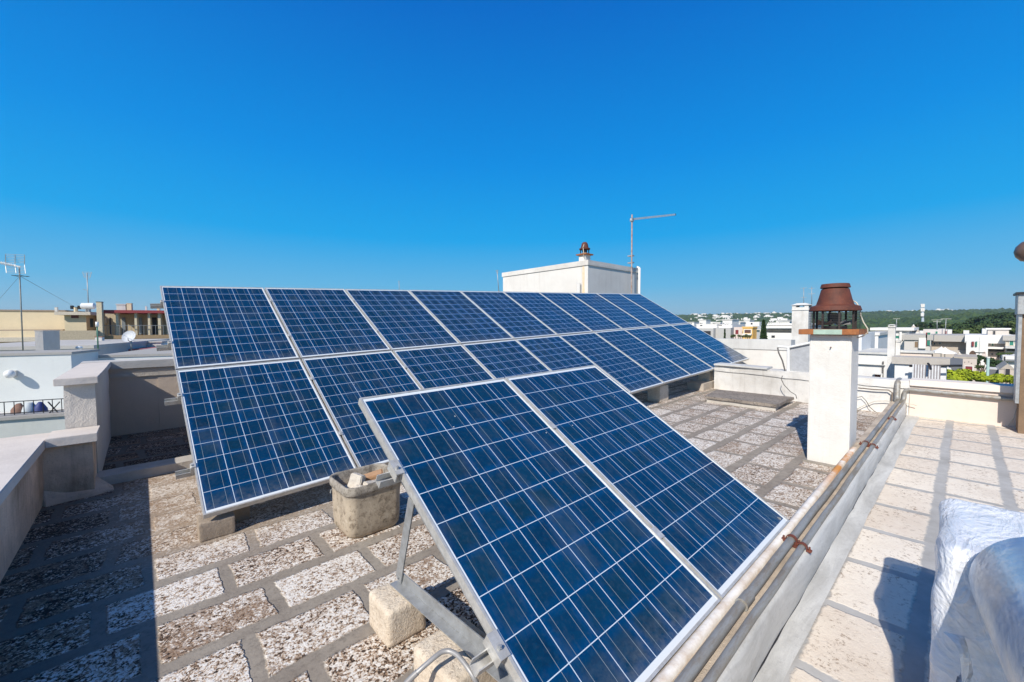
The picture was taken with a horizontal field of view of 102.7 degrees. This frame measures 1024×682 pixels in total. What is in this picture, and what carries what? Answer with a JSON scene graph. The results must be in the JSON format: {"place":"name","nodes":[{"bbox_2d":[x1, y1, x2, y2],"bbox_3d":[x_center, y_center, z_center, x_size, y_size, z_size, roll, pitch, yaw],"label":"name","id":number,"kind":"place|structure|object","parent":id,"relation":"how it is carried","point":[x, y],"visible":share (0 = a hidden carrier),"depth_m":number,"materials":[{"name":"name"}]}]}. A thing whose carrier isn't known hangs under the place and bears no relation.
{"place":"outdoors","nodes":[
{"label":"outdoors","id":0,"kind":"place"},
{"bbox_2d":[0,410,64,437],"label":"terrace wall","id":1,"kind":"structure","parent":0,"point":[16,425],"depth_m":6.85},
{"bbox_2d":[0,398,63,415],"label":"iron railing","id":2,"kind":"object","parent":1,"relation":"on","point":[43,411],"visible":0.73,"depth_m":6.92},
{"bbox_2d":[0,309,84,342],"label":"yellow building","id":3,"kind":"structure","parent":0,"point":[33,322],"depth_m":29.58,"materials":[{"name":"paint"}]},
{"bbox_2d":[0,375,881,681],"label":"lichened roof floor","id":4,"kind":"structure","parent":0,"point":[132,581],"depth_m":2.34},
{"bbox_2d":[0,432,50,581],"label":"side parapet","id":5,"kind":"structure","parent":4,"relation":"on","point":[21,486],"depth_m":2.77,"materials":[{"name":"beige paint"}]},
{"bbox_2d":[42,425,100,492],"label":"return parapet","id":6,"kind":"structure","parent":4,"relation":"on","point":[69,460],"depth_m":3.44,"materials":[{"name":"beige paint"}]},
{"bbox_2d":[42,477,113,506],"bbox_3d":[-3.670,1.272,3.456,0.239,0.128,0.439,1,3,37],"label":"mortar fillet","id":7,"kind":"object","parent":4,"relation":"on","point":[101,487],"visible":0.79,"depth_m":3.44,"materials":[{"name":"beige paint"}]},
{"bbox_2d":[53,362,110,472],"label":"pier wall","id":8,"kind":"structure","parent":4,"relation":"on","point":[86,395],"depth_m":3.75,"materials":[{"name":"paint"}]},
{"bbox_2d":[96,455,192,483],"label":"sill kerb","id":9,"kind":"structure","parent":4,"relation":"on","point":[136,471],"depth_m":3.90,"materials":[{"name":"concrete"}]},
{"bbox_2d":[80,357,299,436],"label":"recess wall","id":10,"kind":"structure","parent":4,"relation":"on","point":[141,390],"depth_m":5.54,"materials":[{"name":"beige paint"}]},
{"bbox_2d":[197,511,234,541],"bbox_3d":[-2.032,1.260,2.809,0.202,0.129,0.170,-2,3,-42],"label":"stone block","id":11,"kind":"object","parent":4,"relation":"on","point":[216,526],"depth_m":2.75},
{"bbox_2d":[233,506,249,522],"bbox_3d":[-2.055,1.246,3.067,0.121,0.135,0.241,-2,3,-42],"label":"stone block","id":12,"kind":"object","parent":4,"relation":"on","point":[241,514],"depth_m":2.98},
{"bbox_2d":[329,463,400,537],"bbox_3d":[-1.031,1.123,2.897,0.418,0.361,0.390,-2,3,-42],"label":"cement basin","id":13,"kind":"object","parent":4,"relation":"on","point":[364,510],"visible":0.85,"depth_m":2.76,"materials":[{"name":"concrete"}]},
{"bbox_2d":[343,485,359,487],"bbox_3d":[-1.030,1.024,2.893,0.357,0.104,0.330,-2,3,-42],"label":"rubble","id":14,"kind":"object","parent":13,"relation":"in","point":[352,486],"visible":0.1,"depth_m":2.79,"materials":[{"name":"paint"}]},
{"bbox_2d":[348,473,365,487],"bbox_3d":[-1.073,0.970,2.827,0.114,0.120,0.073,1,2,21],"label":"broken brick","id":15,"kind":"object","parent":14,"relation":"on","point":[358,479],"visible":0.72,"depth_m":2.81,"materials":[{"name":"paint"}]},
{"bbox_2d":[364,469,382,480],"bbox_3d":[-1.005,0.984,2.969,0.153,0.084,0.085,-1,2,-16],"label":"broken brick","id":16,"kind":"object","parent":14,"relation":"on","point":[372,475],"visible":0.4,"depth_m":2.94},
{"bbox_2d":[369,579,425,647],"bbox_3d":[-0.537,1.259,1.917,0.196,0.171,0.216,-2,3,-42],"label":"stone block","id":17,"kind":"object","parent":4,"relation":"on","point":[395,617],"depth_m":1.84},
{"bbox_2d":[404,648,478,681],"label":"bent conduit","id":18,"kind":"object","parent":4,"relation":"on","point":[413,675],"visible":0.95,"depth_m":1.42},
{"bbox_2d":[150,299,739,503],"bbox_3d":[0.761,-0.021,7.214,10.649,2.099,2.874,-2,3,-42],"label":"array rack","id":19,"kind":"object","parent":4,"relation":"on","point":[183,473],"visible":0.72,"depth_m":3.65,"materials":[{"name":"metal"}]},
{"bbox_2d":[160,286,298,370],"bbox_3d":[-3.144,-0.209,4.521,1.025,0.041,1.650,-5,36,-42],"label":"solar panel","id":20,"kind":"object","parent":19,"relation":"attached to","point":[214,326],"visible":0.83,"depth_m":4.42,"materials":[{"name":"glass"}]},
{"bbox_2d":[176,359,356,518],"bbox_3d":[-2.141,0.680,3.522,1.025,0.042,1.650,-5,36,-42],"label":"solar panel","id":21,"kind":"object","parent":19,"relation":"on","point":[259,432],"visible":0.85,"depth_m":3.39,"materials":[{"name":"glass"}]},
{"bbox_2d":[264,287,390,360],"bbox_3d":[-2.377,-0.281,5.224,1.025,0.042,1.650,-5,36,-42],"label":"solar panel","id":22,"kind":"object","parent":19,"relation":"attached to","point":[319,322],"visible":0.85,"depth_m":5.13,"materials":[{"name":"glass"}]},
{"bbox_2d":[302,350,420,466],"bbox_3d":[-1.376,0.608,4.228,1.025,0.040,1.650,-5,36,-42],"label":"solar panel","id":23,"kind":"object","parent":19,"relation":"attached to","point":[342,384],"visible":0.52,"depth_m":4.25,"materials":[{"name":"glass"}]},
{"bbox_2d":[345,289,459,351],"bbox_3d":[-1.609,-0.351,5.927,1.025,0.041,1.650,-5,36,-42],"label":"solar panel","id":24,"kind":"object","parent":19,"relation":"attached to","point":[401,319],"visible":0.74,"depth_m":5.84,"materials":[{"name":"glass"}]},
{"bbox_2d":[393,344,493,388],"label":"solar panel","id":25,"kind":"object","parent":19,"relation":"attached to","point":[435,366],"visible":0.44,"depth_m":5.14,"materials":[{"name":"glass"}]},
{"bbox_2d":[409,290,513,344],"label":"solar panel","id":26,"kind":"object","parent":19,"relation":"attached to","point":[461,317],"visible":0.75,"depth_m":6.55,"materials":[{"name":"glass"}]},
{"bbox_2d":[462,339,550,378],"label":"solar panel","id":27,"kind":"object","parent":19,"relation":"attached to","point":[503,358],"visible":0.5,"depth_m":5.83,"materials":[{"name":"glass"}]},
{"bbox_2d":[461,291,556,339],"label":"solar panel","id":28,"kind":"object","parent":19,"relation":"attached to","point":[512,318],"visible":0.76,"depth_m":7.27,"materials":[{"name":"glass"}]},
{"bbox_2d":[503,291,592,334],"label":"solar panel","id":29,"kind":"object","parent":19,"relation":"attached to","point":[552,316],"visible":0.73,"depth_m":7.98,"materials":[{"name":"glass"}]},
{"bbox_2d":[516,335,630,393],"bbox_3d":[0.924,0.391,6.338,1.025,0.040,1.650,-5,36,-42],"label":"solar panel","id":30,"kind":"object","parent":19,"relation":"attached to","point":[556,352],"visible":0.6,"depth_m":6.52,"materials":[{"name":"glass"}]},
{"bbox_2d":[539,292,622,331],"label":"solar panel","id":31,"kind":"object","parent":19,"relation":"attached to","point":[589,317],"visible":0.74,"depth_m":8.69,"materials":[{"name":"glass"}]},
{"bbox_2d":[571,293,647,328],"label":"solar panel","id":32,"kind":"object","parent":19,"relation":"attached to","point":[618,316],"visible":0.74,"depth_m":9.39,"materials":[{"name":"glass"}]},
{"bbox_2d":[559,332,663,393],"bbox_3d":[1.689,0.320,7.043,1.025,0.042,1.650,-5,36,-42],"label":"solar panel","id":33,"kind":"object","parent":19,"relation":"attached to","point":[626,372],"visible":0.87,"depth_m":6.97,"materials":[{"name":"glass"}]},
{"bbox_2d":[597,293,669,326],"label":"solar panel","id":34,"kind":"object","parent":19,"relation":"attached to","point":[636,311],"visible":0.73,"depth_m":10.11,"materials":[{"name":"glass"}]},
{"bbox_2d":[595,329,690,383],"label":"solar panel","id":35,"kind":"object","parent":19,"relation":"attached to","point":[662,368],"visible":0.94,"depth_m":7.68,"materials":[{"name":"glass"}]},
{"bbox_2d":[619,293,687,324],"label":"solar panel","id":36,"kind":"object","parent":19,"relation":"attached to","point":[659,311],"visible":0.77,"depth_m":10.81,"materials":[{"name":"glass"}]},
{"bbox_2d":[624,327,713,376],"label":"solar panel","id":37,"kind":"object","parent":19,"relation":"attached to","point":[688,362],"visible":0.9,"depth_m":8.39,"materials":[{"name":"glass"}]},
{"bbox_2d":[650,325,731,367],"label":"solar panel","id":38,"kind":"object","parent":19,"relation":"attached to","point":[697,349],"visible":0.71,"depth_m":9.13,"materials":[{"name":"glass"}]},
{"bbox_2d":[672,323,748,362],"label":"solar panel","id":39,"kind":"object","parent":19,"relation":"attached to","point":[714,344],"visible":0.8,"depth_m":9.81,"materials":[{"name":"glass"}]},
{"bbox_2d":[414,617,496,681],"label":"stone block","id":40,"kind":"object","parent":4,"relation":"on","point":[446,668],"depth_m":1.54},
{"bbox_2d":[366,420,780,681],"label":"front rack","id":41,"kind":"object","parent":4,"relation":"on","point":[489,653],"visible":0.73,"depth_m":1.69,"materials":[{"name":"metal"}]},
{"bbox_2d":[358,378,720,681],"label":"solar panel","id":42,"kind":"object","parent":41,"relation":"on","point":[565,563],"visible":0.99,"depth_m":1.76,"materials":[{"name":"glass"}]},
{"bbox_2d":[505,365,789,598],"bbox_3d":[0.800,0.677,2.629,0.992,0.043,1.650,-4,34,-42],"label":"solar panel","id":43,"kind":"object","parent":41,"relation":"on","point":[718,526],"visible":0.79,"depth_m":2.45,"materials":[{"name":"glass"}]},
{"bbox_2d":[648,384,667,401],"bbox_3d":[2.571,0.908,7.205,0.303,0.286,0.243,-2,3,-42],"label":"stone block","id":44,"kind":"object","parent":4,"relation":"on","point":[658,394],"depth_m":7.10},
{"bbox_2d":[687,380,713,390],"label":"stone block","id":45,"kind":"structure","parent":4,"relation":"on","point":[700,385],"depth_m":8.24,"materials":[{"name":"stone"}]},
{"bbox_2d":[698,371,713,380],"bbox_3d":[4.075,0.793,8.590,0.243,0.341,0.242,-2,3,-42],"label":"stone block","id":46,"kind":"object","parent":4,"relation":"on","point":[708,376],"depth_m":8.50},
{"bbox_2d":[705,390,793,410],"bbox_3d":[3.946,0.993,6.949,0.939,0.130,1.210,-2,3,-42],"label":"hatch cover","id":47,"kind":"object","parent":4,"relation":"on","point":[755,400],"visible":1,"depth_m":6.71,"materials":[{"name":"concrete"}]},
{"bbox_2d":[714,365,909,414],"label":"parapet wall","id":48,"kind":"structure","parent":4,"relation":"on","point":[753,380],"depth_m":7.05,"materials":[{"name":"white paint"}]},
{"bbox_2d":[714,363,772,369],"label":"coping slab","id":49,"kind":"structure","parent":48,"relation":"on","point":[747,366],"depth_m":7.77,"materials":[{"name":"grey paint"}]},
{"bbox_2d":[777,342,809,371],"bbox_3d":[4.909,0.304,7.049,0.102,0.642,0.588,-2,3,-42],"label":"cabin","id":50,"kind":"structure","parent":48,"relation":"on","point":[797,357],"depth_m":7.06,"materials":[{"name":"white paint"}]},
{"bbox_2d":[798,283,867,467],"bbox_3d":[3.154,0.329,4.006,0.528,1.778,0.487,-2,3,-42],"label":"roof chimney","id":51,"kind":"object","parent":4,"relation":"on","point":[833,389],"visible":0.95,"depth_m":3.89,"materials":[{"name":"white paint"}]},
{"bbox_2d":[0,0,1023,314],"label":"sky","id":52,"kind":"structure","parent":0,"point":[876,147],"materials":[{"name":"blue"}]},
{"bbox_2d":[716,321,744,337],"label":"terraced house","id":53,"kind":"structure","parent":0,"point":[728,328],"depth_m":142.26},
{"bbox_2d":[742,326,756,338],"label":"terraced house","id":54,"kind":"structure","parent":0,"point":[751,331],"depth_m":131.27,"materials":[{"name":"yellow paint"}]},
{"bbox_2d":[766,323,820,338],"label":"terraced house","id":55,"kind":"structure","parent":0,"point":[779,330],"depth_m":127.43,"materials":[{"name":"paint"}]},
{"bbox_2d":[783,417,1023,681],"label":"cream roof floor","id":56,"kind":"structure","parent":0,"point":[872,622],"depth_m":2.41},
{"bbox_2d":[651,402,906,681],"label":"roof kerb","id":57,"kind":"structure","parent":56,"relation":"on","point":[748,659],"depth_m":1.95,"materials":[{"name":"paint"}]},
{"bbox_2d":[673,377,901,681],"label":"roof pipe","id":58,"kind":"object","parent":57,"relation":"on","point":[697,662],"visible":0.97,"depth_m":1.90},
{"bbox_2d":[701,388,1012,681],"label":"roof pipe","id":59,"kind":"object","parent":57,"relation":"on","point":[718,667],"visible":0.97,"depth_m":2.09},
{"bbox_2d":[753,415,918,681],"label":"cement apron","id":60,"kind":"object","parent":56,"relation":"on","point":[777,664],"visible":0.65,"depth_m":2.27,"materials":[{"name":"concrete"}]},
{"bbox_2d":[909,378,1016,427],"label":"parapet wall","id":61,"kind":"structure","parent":56,"relation":"on","point":[972,410],"depth_m":5.45,"materials":[{"name":"paint"}]},
{"bbox_2d":[929,498,1023,681],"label":"wrapped bale","id":62,"kind":"object","parent":56,"relation":"on","point":[969,532],"visible":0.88,"depth_m":1.31},
{"bbox_2d":[941,537,1023,681],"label":"foil roll","id":63,"kind":"object","parent":56,"relation":"on","point":[996,577],"visible":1,"depth_m":1.05,"materials":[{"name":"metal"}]},
{"bbox_2d":[1013,292,1023,433],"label":"square flue","id":64,"kind":"object","parent":56,"relation":"on","point":[1018,391],"visible":0.94,"depth_m":4.86,"materials":[{"name":"paint"}]},
{"bbox_2d":[1013,242,1023,261],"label":"round vent cowl","id":65,"kind":"object","parent":64,"relation":"on","point":[1018,252],"visible":1,"depth_m":4.88,"materials":[{"name":"metal"}]},
{"bbox_2d":[891,355,950,379],"bbox_3d":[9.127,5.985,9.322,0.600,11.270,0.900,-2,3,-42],"label":"ledge house","id":66,"kind":"structure","parent":0,"point":[902,363],"depth_m":9.05,"materials":[{"name":"white paint"}]},
{"bbox_2d":[947,358,962,369],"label":"slope roof house","id":67,"kind":"structure","parent":0,"point":[956,361],"depth_m":48.68,"materials":[{"name":"grey stone"}]},
{"bbox_2d":[952,326,980,333],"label":"oak tree","id":68,"kind":"object","parent":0,"point":[972,330],"visible":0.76,"depth_m":122.49,"materials":[{"name":"green plant"}]},
{"bbox_2d":[996,361,1013,383],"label":"gabled house","id":69,"kind":"structure","parent":0,"point":[1004,367],"depth_m":49.98,"materials":[{"name":"paint"}]},
{"bbox_2d":[1002,335,1014,353],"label":"green shutter house","id":70,"kind":"structure","parent":0,"point":[1009,345],"depth_m":81.96,"materials":[{"name":"paint"}]},
{"bbox_3d":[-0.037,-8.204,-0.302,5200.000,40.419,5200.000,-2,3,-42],"label":"ground","id":71,"kind":"structure","parent":0,"visible":0},
{"bbox_2d":[0,349,99,411],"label":"white house","id":72,"kind":"structure","parent":71,"relation":"on","point":[39,371],"depth_m":8.58,"materials":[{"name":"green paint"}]},
{"bbox_2d":[0,254,72,350],"bbox_3d":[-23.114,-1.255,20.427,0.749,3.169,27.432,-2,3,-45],"label":"television antenna","id":73,"kind":"object","parent":72,"relation":"on","point":[13,265],"visible":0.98,"depth_m":12.26,"materials":[{"name":"white paint"}]},
{"bbox_2d":[59,330,98,339],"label":"yellow terrace","id":74,"kind":"structure","parent":71,"relation":"on","point":[80,335],"depth_m":27.22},
{"bbox_2d":[54,312,109,330],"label":"yellow building wing","id":75,"kind":"structure","parent":71,"relation":"on","point":[76,321],"depth_m":28.63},
{"bbox_2d":[80,303,95,311],"bbox_3d":[-32.185,-2.322,31.091,0.781,1.153,0.480,-1,2,-26],"label":"water tank","id":76,"kind":"object","parent":75,"relation":"on","point":[87,307],"visible":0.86,"depth_m":30.94,"materials":[{"name":"white paint"}]},
{"bbox_2d":[0,339,169,354],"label":"flat roof house","id":77,"kind":"structure","parent":71,"relation":"on","point":[108,346],"depth_m":16.01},
{"bbox_2d":[35,330,59,349],"bbox_3d":[-12.122,0.194,10.700,0.162,0.940,0.767,-1,2,-26],"label":"roof chimney","id":78,"kind":"object","parent":77,"relation":"on","point":[47,339],"visible":0.67,"depth_m":10.56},
{"bbox_2d":[122,331,135,350],"bbox_3d":[-15.730,0.076,16.829,0.458,1.003,0.326,1,2,20],"label":"satellite dish","id":79,"kind":"object","parent":77,"relation":"on","point":[128,336],"visible":0.98,"depth_m":16.85,"materials":[{"name":"paint"}]},
{"bbox_2d":[147,340,167,346],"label":"roof parapet","id":80,"kind":"structure","parent":77,"relation":"on","point":[154,343],"depth_m":19.25,"materials":[{"name":"white paint"}]},
{"bbox_2d":[98,348,172,359],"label":"white house wing","id":81,"kind":"structure","parent":71,"relation":"on","point":[146,353],"depth_m":10.33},
{"bbox_2d":[104,310,168,338],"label":"loggia building","id":82,"kind":"structure","parent":71,"relation":"on","point":[144,324],"depth_m":29.90,"materials":[{"name":"yellow paint"}]},
{"bbox_2d":[96,302,104,338],"bbox_3d":[-28.223,-1.345,28.071,0.304,2.698,0.304,-1,2,-26],"label":"roof chimney","id":83,"kind":"object","parent":82,"relation":"on","point":[100,312],"visible":0.78,"depth_m":27.97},
{"bbox_2d":[502,260,640,293],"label":"stairwell block","id":84,"kind":"structure","parent":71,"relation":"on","point":[587,276],"depth_m":13.85,"materials":[{"name":"white paint"}]},
{"bbox_2d":[576,242,592,260],"bbox_3d":[2.338,-2.866,13.168,0.402,0.630,0.400,-2,3,-42],"label":"rusty cowl","id":85,"kind":"object","parent":84,"relation":"on","point":[584,254],"visible":0.98,"depth_m":13.08,"materials":[{"name":"brown metal"}]},
{"bbox_2d":[628,214,675,293],"bbox_3d":[5.259,-2.047,15.298,3.225,5.918,0.210,-2,3,-42],"label":"yagi antenna","id":86,"kind":"object","parent":84,"relation":"attached to","point":[632,219],"visible":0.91,"depth_m":14.19,"materials":[{"name":"metal"}]},
{"bbox_2d":[696,324,718,337],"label":"terraced house","id":87,"kind":"structure","parent":71,"relation":"on","point":[710,329],"depth_m":144.17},
{"bbox_2d":[759,319,767,338],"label":"cypress tree","id":88,"kind":"object","parent":71,"relation":"on","point":[763,333],"visible":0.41,"depth_m":83.99,"materials":[{"name":"green plant"}]},
{"bbox_2d":[791,303,811,344],"bbox_3d":[8.110,2.243,11.543,0.444,6.601,0.444,-2,3,-42],"label":"white chimney","id":89,"kind":"object","parent":71,"relation":"on","point":[801,317],"visible":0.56,"depth_m":11.32,"materials":[{"name":"paint"}]},
{"bbox_2d":[676,308,1015,333],"bbox_3d":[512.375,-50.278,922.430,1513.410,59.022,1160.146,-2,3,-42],"label":"woodland","id":90,"kind":"object","parent":71,"relation":"on","point":[883,318],"visible":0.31,"depth_m":758.06,"materials":[{"name":"green plant"}]},
{"bbox_2d":[859,332,874,349],"bbox_3d":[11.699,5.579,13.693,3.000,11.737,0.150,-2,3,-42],"label":"roof cabin","id":91,"kind":"object","parent":71,"relation":"on","point":[866,341],"visible":0.17,"depth_m":13.19,"materials":[{"name":"white paint"}]},
{"bbox_2d":[858,348,895,376],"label":"neighbour house","id":92,"kind":"structure","parent":71,"relation":"on","point":[872,361],"depth_m":11.75,"materials":[{"name":"grey paint"}]},
{"bbox_2d":[872,331,887,347],"bbox_3d":[13.736,5.511,15.614,3.080,11.714,0.506,-2,3,-42],"label":"roof cabin","id":93,"kind":"object","parent":71,"relation":"on","point":[881,338],"visible":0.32,"depth_m":14.83,"materials":[{"name":"white paint"}]},
{"bbox_2d":[886,324,895,377],"bbox_3d":[9.070,2.601,9.863,0.170,5.998,0.170,-2,3,-42],"label":"white chimney","id":94,"kind":"object","parent":71,"relation":"on","point":[891,343],"visible":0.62,"depth_m":9.73,"materials":[{"name":"paint"}]},
{"bbox_2d":[870,327,918,349],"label":"white villa","id":95,"kind":"object","parent":71,"relation":"on","point":[900,331],"visible":0.27,"depth_m":101.76,"materials":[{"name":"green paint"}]},
{"bbox_2d":[900,350,934,356],"bbox_3d":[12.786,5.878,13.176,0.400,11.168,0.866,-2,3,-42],"label":"peach wall house","id":96,"kind":"structure","parent":71,"relation":"on","point":[915,353],"depth_m":12.85,"materials":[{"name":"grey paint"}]},
{"bbox_2d":[902,332,935,350],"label":"flat roof house","id":97,"kind":"structure","parent":71,"relation":"on","point":[917,341],"depth_m":91.07,"materials":[{"name":"paint"}]},
{"bbox_2d":[909,363,961,378],"bbox_3d":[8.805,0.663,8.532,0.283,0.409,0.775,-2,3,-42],"label":"striped awning","id":98,"kind":"object","parent":71,"relation":"on","point":[928,371],"visible":0.69,"depth_m":8.66,"materials":[{"name":"white"}]},
{"bbox_2d":[923,329,947,333],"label":"roof pavilion","id":99,"kind":"structure","parent":71,"relation":"on","point":[937,331],"depth_m":104.35,"materials":[{"name":"white paint"}]},
{"bbox_2d":[932,334,965,357],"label":"long villa","id":100,"kind":"object","parent":71,"relation":"on","point":[956,343],"visible":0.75,"depth_m":91.16,"materials":[{"name":"paint"}]},
{"bbox_2d":[947,369,968,380],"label":"hedge","id":101,"kind":"object","parent":71,"relation":"on","point":[957,376],"visible":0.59,"depth_m":41.49,"materials":[{"name":"green plant"}]},
{"bbox_2d":[954,354,977,381],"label":"stone house","id":102,"kind":"structure","parent":71,"relation":"on","point":[970,361],"depth_m":61.57,"materials":[{"name":"beige stone"}]},
{"bbox_2d":[952,321,991,327],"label":"oak tree","id":103,"kind":"object","parent":71,"relation":"on","point":[962,324],"visible":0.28,"depth_m":156.17,"materials":[{"name":"green plant"}]},
{"bbox_2d":[955,368,991,382],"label":"hedge","id":104,"kind":"object","parent":71,"relation":"on","point":[970,373],"visible":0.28,"depth_m":43.44,"materials":[{"name":"green plant"}]},
{"bbox_2d":[966,341,987,371],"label":"arched house","id":105,"kind":"structure","parent":71,"relation":"on","point":[972,347],"depth_m":83.23,"materials":[{"name":"white paint"}]},
{"bbox_2d":[971,374,998,382],"bbox_3d":[43.826,6.766,38.066,1.414,7.307,1.745,-2,3,-42],"label":"hedge","id":106,"kind":"object","parent":71,"relation":"on","point":[982,378],"visible":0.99,"depth_m":37.68,"materials":[{"name":"green plant"}]},
{"bbox_2d":[965,334,1010,359],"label":"balconied block","id":107,"kind":"structure","parent":71,"relation":"on","point":[996,343],"depth_m":85.33,"materials":[{"name":"white paint"}]},
{"bbox_2d":[985,328,1010,334],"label":"roof pavilion","id":108,"kind":"structure","parent":107,"relation":"on","point":[997,331],"depth_m":88.91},
{"bbox_2d":[989,373,1012,383],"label":"hedge","id":109,"kind":"object","parent":71,"relation":"on","point":[1000,376],"visible":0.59,"depth_m":40.92,"materials":[{"name":"green plant"}]},
{"bbox_2d":[1000,354,1014,367],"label":"white terrace house","id":110,"kind":"structure","parent":71,"relation":"on","point":[1008,358],"depth_m":73.88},
{"bbox_3d":[2.276,6.751,4.177,13.800,10.580,13.000,-2,3,-42],"label":"apartment block","id":111,"kind":"object","parent":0,"visible":0},
{"bbox_2d":[713,338,794,370],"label":"tall wall","id":112,"kind":"structure","parent":111,"relation":"on","point":[761,352],"depth_m":9.70,"materials":[{"name":"grey paint"}]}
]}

